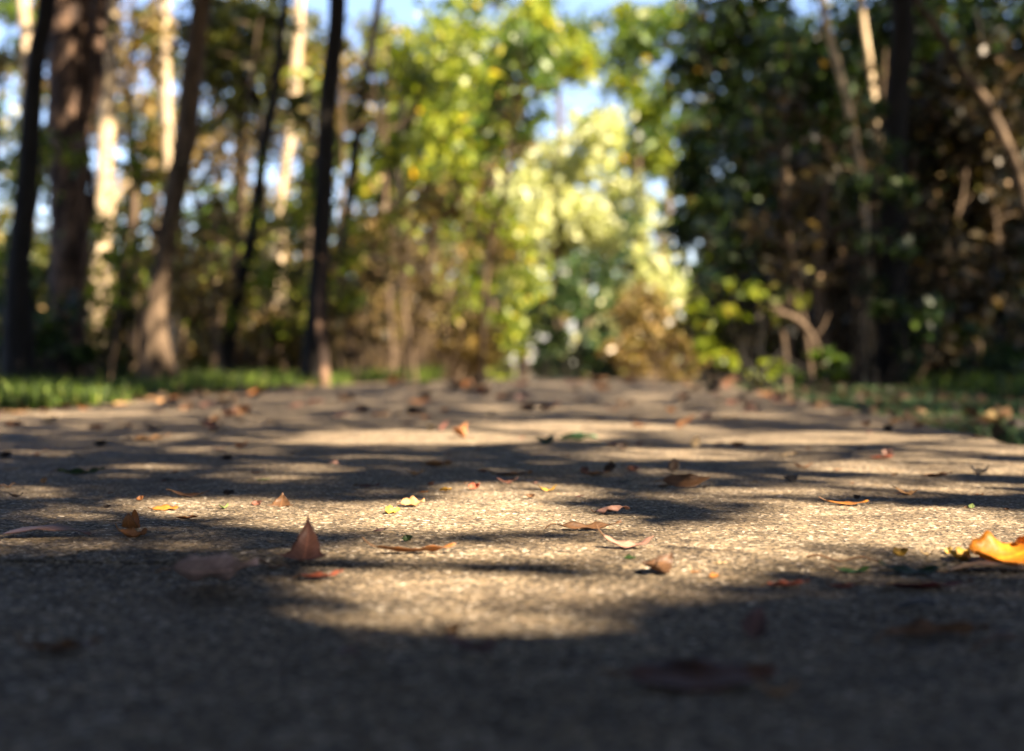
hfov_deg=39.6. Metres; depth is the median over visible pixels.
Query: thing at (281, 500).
fallen leaf
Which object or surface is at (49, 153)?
bare sapling
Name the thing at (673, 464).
fallen leaf
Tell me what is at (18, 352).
dark tree
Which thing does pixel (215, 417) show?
fallen leaf
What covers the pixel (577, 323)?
distant tree
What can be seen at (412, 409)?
fallen leaf
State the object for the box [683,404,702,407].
fallen leaf
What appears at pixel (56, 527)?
fallen leaf
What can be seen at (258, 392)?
fallen leaf
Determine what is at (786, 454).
fallen leaf
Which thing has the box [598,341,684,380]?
undergrowth shrub
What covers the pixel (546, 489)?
fallen leaf
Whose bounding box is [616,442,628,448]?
fallen leaf
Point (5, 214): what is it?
distant tree
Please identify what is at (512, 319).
undergrowth shrub
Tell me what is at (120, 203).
distant tree
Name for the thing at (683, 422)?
fallen leaf
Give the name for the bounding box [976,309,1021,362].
undergrowth shrub
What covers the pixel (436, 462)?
fallen leaf
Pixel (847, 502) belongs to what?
fallen leaf
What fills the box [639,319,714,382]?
undergrowth shrub
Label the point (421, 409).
fallen leaf
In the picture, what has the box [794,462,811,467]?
fallen leaf
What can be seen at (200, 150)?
bare sapling
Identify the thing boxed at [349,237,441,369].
undergrowth shrub
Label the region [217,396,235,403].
fallen leaf
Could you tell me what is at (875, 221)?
slender tree
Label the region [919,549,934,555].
fallen leaf
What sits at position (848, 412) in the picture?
fallen leaf
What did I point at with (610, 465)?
fallen leaf
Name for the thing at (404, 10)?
sky
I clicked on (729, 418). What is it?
fallen leaf
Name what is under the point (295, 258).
distant tree
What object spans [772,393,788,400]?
fallen leaf
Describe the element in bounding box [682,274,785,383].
leafy shrub
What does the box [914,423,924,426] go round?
fallen leaf
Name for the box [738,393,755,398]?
fallen leaf
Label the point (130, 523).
fallen leaf
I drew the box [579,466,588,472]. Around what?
fallen leaf
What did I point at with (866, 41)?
slender tree
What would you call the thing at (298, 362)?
undergrowth shrub
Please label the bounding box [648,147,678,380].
distant tree
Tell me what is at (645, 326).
brown shrub
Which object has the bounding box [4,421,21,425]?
fallen leaf
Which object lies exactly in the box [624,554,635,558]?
fallen leaf
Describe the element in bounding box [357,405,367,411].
fallen leaf
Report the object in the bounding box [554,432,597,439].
fallen leaf
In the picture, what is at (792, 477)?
fallen leaf
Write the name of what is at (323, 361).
sapling
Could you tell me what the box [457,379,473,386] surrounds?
fallen leaf
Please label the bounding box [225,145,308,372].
bare sapling
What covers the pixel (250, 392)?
fallen leaf
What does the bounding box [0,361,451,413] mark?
grass
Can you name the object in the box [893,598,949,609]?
fallen leaf
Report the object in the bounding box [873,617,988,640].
fallen leaf
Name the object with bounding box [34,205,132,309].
bare sapling
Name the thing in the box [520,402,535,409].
fallen leaf
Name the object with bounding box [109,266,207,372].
undergrowth shrub
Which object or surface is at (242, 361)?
undergrowth shrub
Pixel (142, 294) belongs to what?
undergrowth shrub
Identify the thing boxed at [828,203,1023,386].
leafy shrub
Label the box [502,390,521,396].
fallen leaf
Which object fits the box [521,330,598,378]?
undergrowth shrub
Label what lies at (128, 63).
understorey tree
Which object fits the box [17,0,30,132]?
pale tree
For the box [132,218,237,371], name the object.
bare sapling
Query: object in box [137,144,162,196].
distant tree
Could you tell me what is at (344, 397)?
fallen leaf
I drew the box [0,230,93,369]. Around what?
leafy shrub
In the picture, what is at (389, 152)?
bare sapling
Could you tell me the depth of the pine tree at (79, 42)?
10.88 m
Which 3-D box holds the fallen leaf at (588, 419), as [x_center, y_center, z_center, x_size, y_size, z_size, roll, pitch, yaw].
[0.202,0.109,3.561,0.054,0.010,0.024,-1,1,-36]
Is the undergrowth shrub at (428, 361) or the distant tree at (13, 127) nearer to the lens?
the undergrowth shrub at (428, 361)
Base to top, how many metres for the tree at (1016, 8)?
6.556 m
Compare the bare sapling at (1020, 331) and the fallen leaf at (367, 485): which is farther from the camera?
the bare sapling at (1020, 331)
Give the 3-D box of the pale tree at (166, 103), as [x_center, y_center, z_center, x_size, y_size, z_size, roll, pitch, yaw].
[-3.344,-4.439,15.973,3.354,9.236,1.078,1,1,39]
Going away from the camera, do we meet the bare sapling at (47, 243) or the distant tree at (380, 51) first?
the bare sapling at (47, 243)
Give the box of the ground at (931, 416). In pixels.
[19,363,1023,444]
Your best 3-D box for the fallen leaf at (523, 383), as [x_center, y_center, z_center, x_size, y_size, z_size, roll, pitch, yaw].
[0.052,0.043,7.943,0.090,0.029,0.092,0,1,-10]
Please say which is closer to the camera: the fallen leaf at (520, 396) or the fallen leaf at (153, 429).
the fallen leaf at (153, 429)
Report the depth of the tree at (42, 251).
31.43 m
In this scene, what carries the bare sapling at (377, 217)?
on the ground at (931, 416)
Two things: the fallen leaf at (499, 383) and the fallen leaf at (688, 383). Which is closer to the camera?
the fallen leaf at (499, 383)
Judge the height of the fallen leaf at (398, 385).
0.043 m
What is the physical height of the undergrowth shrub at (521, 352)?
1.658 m
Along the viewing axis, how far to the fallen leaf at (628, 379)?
8.86 m
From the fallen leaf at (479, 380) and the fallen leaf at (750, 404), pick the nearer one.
the fallen leaf at (750, 404)
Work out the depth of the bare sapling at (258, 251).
13.63 m
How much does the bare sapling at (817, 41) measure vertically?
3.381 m
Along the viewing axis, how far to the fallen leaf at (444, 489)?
1.69 m
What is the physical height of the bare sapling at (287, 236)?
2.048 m
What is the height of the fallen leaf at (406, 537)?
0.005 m
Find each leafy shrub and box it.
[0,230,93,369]
[0,289,128,380]
[244,231,311,373]
[421,189,553,375]
[501,244,620,378]
[661,283,789,382]
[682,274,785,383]
[736,347,785,390]
[775,343,857,391]
[833,90,954,386]
[938,319,1023,387]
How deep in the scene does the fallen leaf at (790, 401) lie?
4.89 m
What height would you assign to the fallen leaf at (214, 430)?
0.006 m
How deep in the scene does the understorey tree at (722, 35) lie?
13.83 m
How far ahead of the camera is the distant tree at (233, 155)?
44.88 m
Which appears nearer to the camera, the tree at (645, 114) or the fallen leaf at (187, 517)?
the fallen leaf at (187, 517)
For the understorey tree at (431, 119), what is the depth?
17.08 m
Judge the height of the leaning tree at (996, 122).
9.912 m
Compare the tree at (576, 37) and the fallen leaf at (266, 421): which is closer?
the fallen leaf at (266, 421)
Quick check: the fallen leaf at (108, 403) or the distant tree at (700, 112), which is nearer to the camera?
the fallen leaf at (108, 403)
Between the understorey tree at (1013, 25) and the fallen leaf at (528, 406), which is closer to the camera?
the fallen leaf at (528, 406)
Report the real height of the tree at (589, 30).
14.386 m
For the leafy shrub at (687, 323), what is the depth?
13.46 m
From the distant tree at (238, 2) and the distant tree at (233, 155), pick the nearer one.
the distant tree at (233, 155)
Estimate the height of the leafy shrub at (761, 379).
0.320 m
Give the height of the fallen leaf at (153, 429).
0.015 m
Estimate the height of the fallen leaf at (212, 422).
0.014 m
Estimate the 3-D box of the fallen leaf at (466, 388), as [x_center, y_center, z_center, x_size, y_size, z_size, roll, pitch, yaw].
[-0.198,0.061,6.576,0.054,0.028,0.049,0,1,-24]
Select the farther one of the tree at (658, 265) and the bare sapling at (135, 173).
the tree at (658, 265)
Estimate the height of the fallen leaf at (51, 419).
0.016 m
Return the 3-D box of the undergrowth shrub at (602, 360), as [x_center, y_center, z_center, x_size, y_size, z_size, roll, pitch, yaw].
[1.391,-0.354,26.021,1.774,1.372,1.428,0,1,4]
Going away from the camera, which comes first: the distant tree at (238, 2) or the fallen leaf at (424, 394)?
the fallen leaf at (424, 394)
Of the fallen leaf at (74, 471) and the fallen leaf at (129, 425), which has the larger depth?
the fallen leaf at (129, 425)
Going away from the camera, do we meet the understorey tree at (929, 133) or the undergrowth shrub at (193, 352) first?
the understorey tree at (929, 133)
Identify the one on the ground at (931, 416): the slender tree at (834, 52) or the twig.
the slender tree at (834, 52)
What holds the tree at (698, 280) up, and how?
on the ground at (931, 416)
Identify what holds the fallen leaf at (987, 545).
on the path
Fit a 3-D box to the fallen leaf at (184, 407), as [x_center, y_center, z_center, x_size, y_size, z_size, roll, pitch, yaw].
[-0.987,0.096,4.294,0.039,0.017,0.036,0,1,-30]
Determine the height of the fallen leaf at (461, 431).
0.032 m
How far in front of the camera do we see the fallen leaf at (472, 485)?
1.72 m
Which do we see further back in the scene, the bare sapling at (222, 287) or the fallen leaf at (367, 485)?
the bare sapling at (222, 287)
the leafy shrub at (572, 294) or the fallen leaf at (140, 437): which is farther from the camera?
the leafy shrub at (572, 294)
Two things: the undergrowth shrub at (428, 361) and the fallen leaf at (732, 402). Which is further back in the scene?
the undergrowth shrub at (428, 361)
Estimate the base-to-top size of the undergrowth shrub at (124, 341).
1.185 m
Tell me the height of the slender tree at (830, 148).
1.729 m
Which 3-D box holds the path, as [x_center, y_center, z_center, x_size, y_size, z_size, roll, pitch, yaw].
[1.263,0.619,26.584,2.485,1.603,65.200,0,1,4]
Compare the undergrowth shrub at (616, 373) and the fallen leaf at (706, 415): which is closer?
the fallen leaf at (706, 415)
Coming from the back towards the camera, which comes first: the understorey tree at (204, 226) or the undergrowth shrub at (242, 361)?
the undergrowth shrub at (242, 361)
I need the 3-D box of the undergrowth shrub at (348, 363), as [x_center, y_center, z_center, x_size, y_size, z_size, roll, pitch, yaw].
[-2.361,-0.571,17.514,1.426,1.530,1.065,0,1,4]
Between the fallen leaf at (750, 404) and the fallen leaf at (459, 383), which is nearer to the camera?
the fallen leaf at (750, 404)
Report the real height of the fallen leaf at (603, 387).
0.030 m
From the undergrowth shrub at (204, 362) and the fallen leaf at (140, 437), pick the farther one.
the undergrowth shrub at (204, 362)
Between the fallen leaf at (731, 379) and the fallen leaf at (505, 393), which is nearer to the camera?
the fallen leaf at (505, 393)
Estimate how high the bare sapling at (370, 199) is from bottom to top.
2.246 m
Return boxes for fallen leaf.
[0,450,11,457]
[0,524,91,534]
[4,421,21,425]
[15,633,104,649]
[41,416,57,422]
[49,467,103,474]
[56,403,71,407]
[88,424,103,429]
[92,439,106,445]
[96,402,115,407]
[115,509,146,536]
[117,422,132,427]
[120,433,170,440]
[144,421,160,426]
[146,425,162,430]
[148,504,177,510]
[155,398,164,402]
[156,551,258,581]
[162,397,178,404]
[166,489,207,496]
[176,515,196,518]
[179,405,191,409]
[198,401,217,406]
[201,420,216,425]
[201,420,222,428]
[205,428,223,431]
[208,414,219,420]
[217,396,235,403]
[221,408,236,415]
[222,454,231,459]
[222,489,233,494]
[230,404,251,414]
[234,440,247,447]
[246,389,266,394]
[251,385,267,397]
[251,500,261,505]
[261,419,279,427]
[267,492,291,506]
[278,384,294,389]
[278,515,327,561]
[289,403,305,406]
[293,569,342,577]
[306,399,322,403]
[331,413,348,417]
[336,394,356,399]
[353,483,379,486]
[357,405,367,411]
[362,537,455,551]
[385,376,402,384]
[385,505,399,513]
[394,382,412,390]
[396,496,424,505]
[401,534,412,540]
[405,405,418,412]
[408,397,427,403]
[408,469,423,474]
[412,382,427,386]
[417,391,431,397]
[417,407,427,411]
[417,460,452,465]
[437,618,505,651]
[439,421,447,430]
[439,487,451,490]
[442,384,458,390]
[445,622,461,633]
[449,381,464,387]
[452,422,466,437]
[454,378,465,386]
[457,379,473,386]
[463,386,474,391]
[468,482,479,488]
[470,375,487,384]
[471,384,490,391]
[478,390,488,393]
[480,393,494,395]
[488,469,531,474]
[493,382,511,390]
[494,394,512,398]
[497,477,516,482]
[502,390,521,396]
[513,381,528,385]
[514,392,528,399]
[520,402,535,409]
[536,433,554,443]
[538,400,559,408]
[538,485,555,490]
[545,519,621,528]
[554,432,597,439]
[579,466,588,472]
[580,469,609,474]
[585,417,602,420]
[587,376,607,382]
[591,505,629,512]
[595,384,610,389]
[596,525,653,547]
[599,656,778,692]
[604,461,615,470]
[615,398,633,406]
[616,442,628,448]
[623,374,638,383]
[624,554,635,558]
[626,465,639,470]
[634,381,652,386]
[642,553,672,573]
[655,473,709,487]
[666,407,674,411]
[668,458,679,471]
[673,395,688,401]
[675,415,694,427]
[679,393,688,398]
[681,379,698,385]
[681,386,699,390]
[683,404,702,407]
[690,436,699,446]
[699,413,711,418]
[703,382,721,391]
[709,572,717,577]
[719,416,739,418]
[720,374,737,386]
[725,400,739,403]
[731,441,743,446]
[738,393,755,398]
[741,606,767,641]
[742,398,757,405]
[742,402,762,409]
[743,388,760,392]
[750,665,797,694]
[756,389,777,395]
[760,579,809,586]
[767,394,783,400]
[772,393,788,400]
[772,397,785,402]
[781,452,796,455]
[783,473,798,480]
[786,399,798,403]
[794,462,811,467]
[806,554,869,561]
[819,497,868,504]
[825,581,855,586]
[828,564,869,572]
[841,410,857,414]
[854,578,972,587]
[861,421,870,425]
[866,454,894,458]
[868,559,946,574]
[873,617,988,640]
[882,424,893,431]
[882,449,891,455]
[886,418,905,423]
[892,486,919,494]
[893,547,907,555]
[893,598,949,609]
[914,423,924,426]
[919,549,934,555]
[922,472,951,475]
[935,561,1023,572]
[944,547,952,553]
[949,545,970,559]
[963,530,1023,564]
[970,465,989,473]
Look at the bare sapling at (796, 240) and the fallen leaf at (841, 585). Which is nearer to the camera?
the fallen leaf at (841, 585)
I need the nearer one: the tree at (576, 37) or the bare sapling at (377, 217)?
the bare sapling at (377, 217)
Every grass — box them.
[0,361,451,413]
[707,381,1023,445]
[851,366,1023,400]
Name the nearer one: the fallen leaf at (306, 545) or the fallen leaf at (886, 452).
the fallen leaf at (306, 545)
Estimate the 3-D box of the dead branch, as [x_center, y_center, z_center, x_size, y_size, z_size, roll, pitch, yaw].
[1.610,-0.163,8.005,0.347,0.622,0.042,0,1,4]
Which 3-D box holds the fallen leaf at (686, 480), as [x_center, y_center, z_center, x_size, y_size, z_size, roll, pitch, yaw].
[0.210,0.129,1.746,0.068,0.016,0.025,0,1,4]
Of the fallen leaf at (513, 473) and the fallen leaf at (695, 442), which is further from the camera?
the fallen leaf at (695, 442)
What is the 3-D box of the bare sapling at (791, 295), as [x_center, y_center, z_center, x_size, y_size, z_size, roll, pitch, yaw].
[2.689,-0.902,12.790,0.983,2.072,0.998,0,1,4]
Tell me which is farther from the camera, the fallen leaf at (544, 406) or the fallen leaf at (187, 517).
the fallen leaf at (544, 406)
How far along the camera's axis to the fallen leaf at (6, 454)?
2.26 m
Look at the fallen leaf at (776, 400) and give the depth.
4.97 m
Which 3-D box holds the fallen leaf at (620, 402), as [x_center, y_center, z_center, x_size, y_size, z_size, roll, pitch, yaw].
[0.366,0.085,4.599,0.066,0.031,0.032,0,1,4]
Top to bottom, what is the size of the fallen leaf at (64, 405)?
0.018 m
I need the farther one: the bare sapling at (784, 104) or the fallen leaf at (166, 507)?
the bare sapling at (784, 104)
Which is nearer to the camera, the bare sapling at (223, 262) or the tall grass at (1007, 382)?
the tall grass at (1007, 382)
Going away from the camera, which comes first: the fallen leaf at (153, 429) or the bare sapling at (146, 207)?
the fallen leaf at (153, 429)
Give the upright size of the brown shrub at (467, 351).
1.152 m
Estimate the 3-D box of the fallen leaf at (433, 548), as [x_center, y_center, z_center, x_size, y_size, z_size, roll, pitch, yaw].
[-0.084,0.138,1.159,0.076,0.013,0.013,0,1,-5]
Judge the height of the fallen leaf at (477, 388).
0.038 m
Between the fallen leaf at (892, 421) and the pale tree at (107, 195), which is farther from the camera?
the pale tree at (107, 195)
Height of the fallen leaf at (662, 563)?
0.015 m
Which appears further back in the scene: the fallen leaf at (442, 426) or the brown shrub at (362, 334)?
the brown shrub at (362, 334)
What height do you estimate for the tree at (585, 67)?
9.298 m
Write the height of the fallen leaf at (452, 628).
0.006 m
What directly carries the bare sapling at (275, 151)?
on the ground at (931, 416)
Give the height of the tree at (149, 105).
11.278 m
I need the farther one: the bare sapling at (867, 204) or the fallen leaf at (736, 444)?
the bare sapling at (867, 204)
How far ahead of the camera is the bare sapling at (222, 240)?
13.27 m
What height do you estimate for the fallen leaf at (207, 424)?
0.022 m
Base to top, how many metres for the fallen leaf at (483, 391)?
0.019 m
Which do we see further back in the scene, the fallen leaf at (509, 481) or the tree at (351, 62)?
the tree at (351, 62)
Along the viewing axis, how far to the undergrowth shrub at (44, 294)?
17.74 m
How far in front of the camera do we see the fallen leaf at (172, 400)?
4.72 m
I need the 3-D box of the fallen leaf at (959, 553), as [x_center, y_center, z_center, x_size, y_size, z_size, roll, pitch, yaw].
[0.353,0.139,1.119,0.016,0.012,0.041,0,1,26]
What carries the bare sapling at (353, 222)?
on the ground at (931, 416)
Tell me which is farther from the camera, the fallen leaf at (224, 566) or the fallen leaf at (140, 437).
the fallen leaf at (140, 437)
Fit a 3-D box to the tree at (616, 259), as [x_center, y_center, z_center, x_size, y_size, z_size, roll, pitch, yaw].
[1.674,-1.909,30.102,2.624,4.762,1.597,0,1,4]
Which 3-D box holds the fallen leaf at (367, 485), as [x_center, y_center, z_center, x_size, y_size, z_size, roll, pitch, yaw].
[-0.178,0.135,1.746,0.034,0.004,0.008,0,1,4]
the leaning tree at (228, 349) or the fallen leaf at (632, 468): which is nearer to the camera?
the fallen leaf at (632, 468)
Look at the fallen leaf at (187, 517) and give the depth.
1.40 m
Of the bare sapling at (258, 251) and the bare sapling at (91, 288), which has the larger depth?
the bare sapling at (258, 251)
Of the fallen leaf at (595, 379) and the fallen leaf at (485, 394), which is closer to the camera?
the fallen leaf at (485, 394)
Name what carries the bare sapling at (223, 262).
on the ground at (931, 416)
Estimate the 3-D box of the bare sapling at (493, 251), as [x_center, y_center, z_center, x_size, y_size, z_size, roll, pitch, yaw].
[-0.066,-1.615,14.126,0.714,3.484,1.155,-1,1,-42]
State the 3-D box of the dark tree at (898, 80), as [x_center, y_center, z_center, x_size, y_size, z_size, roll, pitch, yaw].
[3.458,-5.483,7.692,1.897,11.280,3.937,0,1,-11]
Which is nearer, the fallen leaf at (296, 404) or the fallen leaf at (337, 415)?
the fallen leaf at (337, 415)
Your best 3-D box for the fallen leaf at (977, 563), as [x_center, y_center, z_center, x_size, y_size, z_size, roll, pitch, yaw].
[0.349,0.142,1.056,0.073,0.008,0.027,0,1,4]
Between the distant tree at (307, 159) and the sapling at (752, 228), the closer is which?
the sapling at (752, 228)
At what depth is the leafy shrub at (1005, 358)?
8.42 m
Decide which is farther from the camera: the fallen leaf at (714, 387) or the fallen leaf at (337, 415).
the fallen leaf at (714, 387)
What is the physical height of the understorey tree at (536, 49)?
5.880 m
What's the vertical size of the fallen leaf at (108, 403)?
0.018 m
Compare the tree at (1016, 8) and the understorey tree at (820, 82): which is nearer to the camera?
the understorey tree at (820, 82)
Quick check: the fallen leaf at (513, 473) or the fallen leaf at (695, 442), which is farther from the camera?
the fallen leaf at (695, 442)
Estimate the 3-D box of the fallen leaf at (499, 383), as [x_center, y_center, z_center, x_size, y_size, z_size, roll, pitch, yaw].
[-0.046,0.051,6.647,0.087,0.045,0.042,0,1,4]
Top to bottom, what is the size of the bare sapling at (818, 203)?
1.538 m
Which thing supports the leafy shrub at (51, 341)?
on the ground at (931, 416)
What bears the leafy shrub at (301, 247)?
on the ground at (931, 416)
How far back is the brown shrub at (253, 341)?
12.59 m
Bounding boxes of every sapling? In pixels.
[0,85,95,298]
[34,201,145,329]
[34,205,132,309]
[87,92,173,379]
[89,151,163,344]
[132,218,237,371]
[135,121,226,373]
[167,132,248,371]
[173,214,252,334]
[189,232,283,345]
[190,142,274,370]
[201,12,294,370]
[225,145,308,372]
[226,115,300,371]
[245,183,337,367]
[288,137,376,382]
[305,31,391,372]
[315,239,330,385]
[324,25,444,381]
[336,22,408,372]
[350,190,437,367]
[377,228,465,366]
[382,148,499,382]
[454,40,545,376]
[709,200,805,379]
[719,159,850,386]
[740,45,844,384]
[749,198,856,348]
[756,283,810,387]
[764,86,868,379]
[764,176,808,380]
[767,0,819,164]
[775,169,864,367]
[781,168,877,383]
[819,102,878,347]
[831,49,914,346]
[842,81,918,264]
[854,259,877,385]
[860,149,949,348]
[911,244,1017,367]
[919,84,1021,352]
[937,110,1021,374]
[942,181,1023,367]
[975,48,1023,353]
[993,145,1023,342]
[996,255,1023,347]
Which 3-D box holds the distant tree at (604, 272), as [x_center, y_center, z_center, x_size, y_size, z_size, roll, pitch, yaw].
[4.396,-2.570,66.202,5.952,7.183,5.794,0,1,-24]
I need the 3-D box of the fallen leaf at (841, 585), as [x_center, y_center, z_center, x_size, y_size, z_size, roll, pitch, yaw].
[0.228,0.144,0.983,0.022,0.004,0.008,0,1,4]
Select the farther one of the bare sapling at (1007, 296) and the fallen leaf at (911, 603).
the bare sapling at (1007, 296)
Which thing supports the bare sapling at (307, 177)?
on the ground at (931, 416)
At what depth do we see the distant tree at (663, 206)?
51.69 m
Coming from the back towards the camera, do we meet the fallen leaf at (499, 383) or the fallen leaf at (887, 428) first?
the fallen leaf at (499, 383)
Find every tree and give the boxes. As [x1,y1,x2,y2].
[0,0,47,200]
[0,0,55,381]
[0,0,183,374]
[0,77,48,277]
[0,144,15,233]
[0,214,184,309]
[1,0,205,151]
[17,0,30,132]
[42,0,123,381]
[85,0,158,377]
[90,83,199,263]
[113,184,147,244]
[120,0,224,256]
[134,0,211,382]
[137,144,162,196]
[141,209,199,267]
[153,8,326,315]
[155,0,358,370]
[160,1,178,374]
[173,107,280,197]
[173,177,262,368]
[212,0,279,181]
[217,0,289,373]
[222,22,405,306]
[222,182,348,361]
[248,5,339,262]
[271,0,303,309]
[280,117,336,265]
[283,0,515,367]
[300,0,345,385]
[314,9,430,191]
[331,0,605,304]
[337,0,382,372]
[357,56,448,362]
[417,0,599,314]
[421,0,597,363]
[430,12,536,296]
[436,99,655,378]
[465,214,571,378]
[479,0,645,331]
[535,172,652,378]
[536,249,629,327]
[546,189,610,351]
[574,195,698,380]
[590,0,694,375]
[600,0,731,381]
[625,135,748,381]
[636,0,819,378]
[638,0,857,380]
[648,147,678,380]
[675,4,816,225]
[677,0,989,367]
[754,0,1023,366]
[778,119,877,384]
[818,0,876,382]
[822,8,1023,355]
[846,115,907,230]
[858,0,881,204]
[863,0,1023,364]
[873,0,914,385]
[914,0,1023,218]
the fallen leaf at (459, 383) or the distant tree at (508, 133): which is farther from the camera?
the distant tree at (508, 133)
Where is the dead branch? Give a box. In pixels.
[767,292,828,387]
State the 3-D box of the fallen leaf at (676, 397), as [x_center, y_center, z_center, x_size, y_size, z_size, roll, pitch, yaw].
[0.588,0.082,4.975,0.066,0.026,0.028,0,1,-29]
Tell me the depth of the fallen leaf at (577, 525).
1.32 m
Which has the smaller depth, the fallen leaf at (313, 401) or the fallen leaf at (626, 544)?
the fallen leaf at (626, 544)
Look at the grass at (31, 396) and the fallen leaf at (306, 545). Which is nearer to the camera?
the fallen leaf at (306, 545)
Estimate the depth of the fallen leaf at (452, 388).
6.75 m
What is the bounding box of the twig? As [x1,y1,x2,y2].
[258,558,289,568]
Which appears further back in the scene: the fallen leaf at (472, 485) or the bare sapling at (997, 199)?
the bare sapling at (997, 199)
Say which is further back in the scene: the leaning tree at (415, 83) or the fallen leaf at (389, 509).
the leaning tree at (415, 83)
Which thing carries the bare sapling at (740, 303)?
on the ground at (931, 416)
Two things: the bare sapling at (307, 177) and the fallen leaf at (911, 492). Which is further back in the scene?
the bare sapling at (307, 177)
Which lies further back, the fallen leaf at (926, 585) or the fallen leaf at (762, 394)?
the fallen leaf at (762, 394)
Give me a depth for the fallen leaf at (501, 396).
5.39 m
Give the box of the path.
[0,379,1023,750]
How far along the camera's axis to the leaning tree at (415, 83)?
14.95 m
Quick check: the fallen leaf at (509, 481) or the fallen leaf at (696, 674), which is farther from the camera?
the fallen leaf at (509, 481)
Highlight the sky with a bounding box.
[0,0,1018,362]
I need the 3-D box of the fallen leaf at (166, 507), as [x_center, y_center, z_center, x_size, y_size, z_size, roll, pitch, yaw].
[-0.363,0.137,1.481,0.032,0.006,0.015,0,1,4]
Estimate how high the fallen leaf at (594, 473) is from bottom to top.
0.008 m
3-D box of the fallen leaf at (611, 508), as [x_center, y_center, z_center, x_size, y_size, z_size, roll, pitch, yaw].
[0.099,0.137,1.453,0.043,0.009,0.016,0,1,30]
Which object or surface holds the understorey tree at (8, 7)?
on the ground at (931, 416)
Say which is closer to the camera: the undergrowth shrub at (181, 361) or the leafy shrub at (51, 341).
the leafy shrub at (51, 341)
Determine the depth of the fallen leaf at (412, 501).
1.53 m
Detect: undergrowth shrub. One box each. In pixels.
[35,261,124,365]
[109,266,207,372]
[109,297,127,358]
[110,272,147,338]
[178,283,209,369]
[179,324,210,374]
[238,304,289,370]
[244,300,304,369]
[277,283,350,371]
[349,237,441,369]
[414,308,475,379]
[435,291,539,378]
[486,307,532,378]
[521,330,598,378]
[563,321,619,378]
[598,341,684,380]
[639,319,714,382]
[668,256,734,381]
[721,303,803,381]
[739,327,815,381]
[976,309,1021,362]
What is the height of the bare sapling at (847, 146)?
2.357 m
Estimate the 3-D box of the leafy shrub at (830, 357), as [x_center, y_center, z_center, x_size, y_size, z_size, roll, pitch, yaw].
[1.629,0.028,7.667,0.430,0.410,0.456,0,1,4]
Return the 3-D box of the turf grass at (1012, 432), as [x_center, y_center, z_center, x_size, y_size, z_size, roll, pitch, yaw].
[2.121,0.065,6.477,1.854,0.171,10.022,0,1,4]
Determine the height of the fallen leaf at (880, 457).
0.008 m
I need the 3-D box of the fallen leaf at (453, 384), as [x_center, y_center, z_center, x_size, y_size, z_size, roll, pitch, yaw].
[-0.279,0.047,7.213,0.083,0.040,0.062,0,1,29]
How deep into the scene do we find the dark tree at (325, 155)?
8.95 m
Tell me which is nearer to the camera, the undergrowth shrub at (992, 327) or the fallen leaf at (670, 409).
the fallen leaf at (670, 409)
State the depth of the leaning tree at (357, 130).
12.47 m
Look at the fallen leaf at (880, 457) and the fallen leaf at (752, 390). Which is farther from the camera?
the fallen leaf at (752, 390)
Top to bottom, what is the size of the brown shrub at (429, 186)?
2.221 m
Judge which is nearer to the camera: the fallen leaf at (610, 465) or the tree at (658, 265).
the fallen leaf at (610, 465)
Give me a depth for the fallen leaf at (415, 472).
1.93 m
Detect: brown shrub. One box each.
[85,267,170,378]
[170,270,303,373]
[328,254,405,374]
[329,164,492,380]
[394,278,518,379]
[596,269,723,381]
[790,244,869,384]
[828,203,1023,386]
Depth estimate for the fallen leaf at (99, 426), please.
3.13 m
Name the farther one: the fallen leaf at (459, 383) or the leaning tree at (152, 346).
the leaning tree at (152, 346)
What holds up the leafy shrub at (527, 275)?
on the ground at (931, 416)
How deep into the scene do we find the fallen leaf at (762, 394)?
5.81 m
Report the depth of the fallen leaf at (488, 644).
0.77 m
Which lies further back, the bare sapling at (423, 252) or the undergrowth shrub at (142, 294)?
the undergrowth shrub at (142, 294)
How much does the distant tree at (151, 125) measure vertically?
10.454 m
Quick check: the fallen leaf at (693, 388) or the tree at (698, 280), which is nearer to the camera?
the fallen leaf at (693, 388)
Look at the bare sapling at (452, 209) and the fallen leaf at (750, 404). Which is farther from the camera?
the bare sapling at (452, 209)
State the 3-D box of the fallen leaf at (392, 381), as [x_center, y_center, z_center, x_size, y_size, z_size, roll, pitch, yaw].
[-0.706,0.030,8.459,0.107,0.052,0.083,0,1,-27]
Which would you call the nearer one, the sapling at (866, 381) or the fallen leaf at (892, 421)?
the fallen leaf at (892, 421)
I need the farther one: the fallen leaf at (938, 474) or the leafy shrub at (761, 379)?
the leafy shrub at (761, 379)
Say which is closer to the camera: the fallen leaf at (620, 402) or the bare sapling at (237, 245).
the fallen leaf at (620, 402)
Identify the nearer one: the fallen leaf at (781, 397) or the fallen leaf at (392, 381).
the fallen leaf at (781, 397)
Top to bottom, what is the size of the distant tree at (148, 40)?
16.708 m
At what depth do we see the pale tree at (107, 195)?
12.94 m
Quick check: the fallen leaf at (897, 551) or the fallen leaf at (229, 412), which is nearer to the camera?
the fallen leaf at (897, 551)
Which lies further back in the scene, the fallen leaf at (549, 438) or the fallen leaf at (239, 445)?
the fallen leaf at (549, 438)
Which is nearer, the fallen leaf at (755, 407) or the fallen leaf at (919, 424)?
the fallen leaf at (919, 424)
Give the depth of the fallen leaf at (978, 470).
1.94 m
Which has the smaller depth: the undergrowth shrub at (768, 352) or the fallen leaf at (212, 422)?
the fallen leaf at (212, 422)
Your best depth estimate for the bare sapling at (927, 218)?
8.98 m

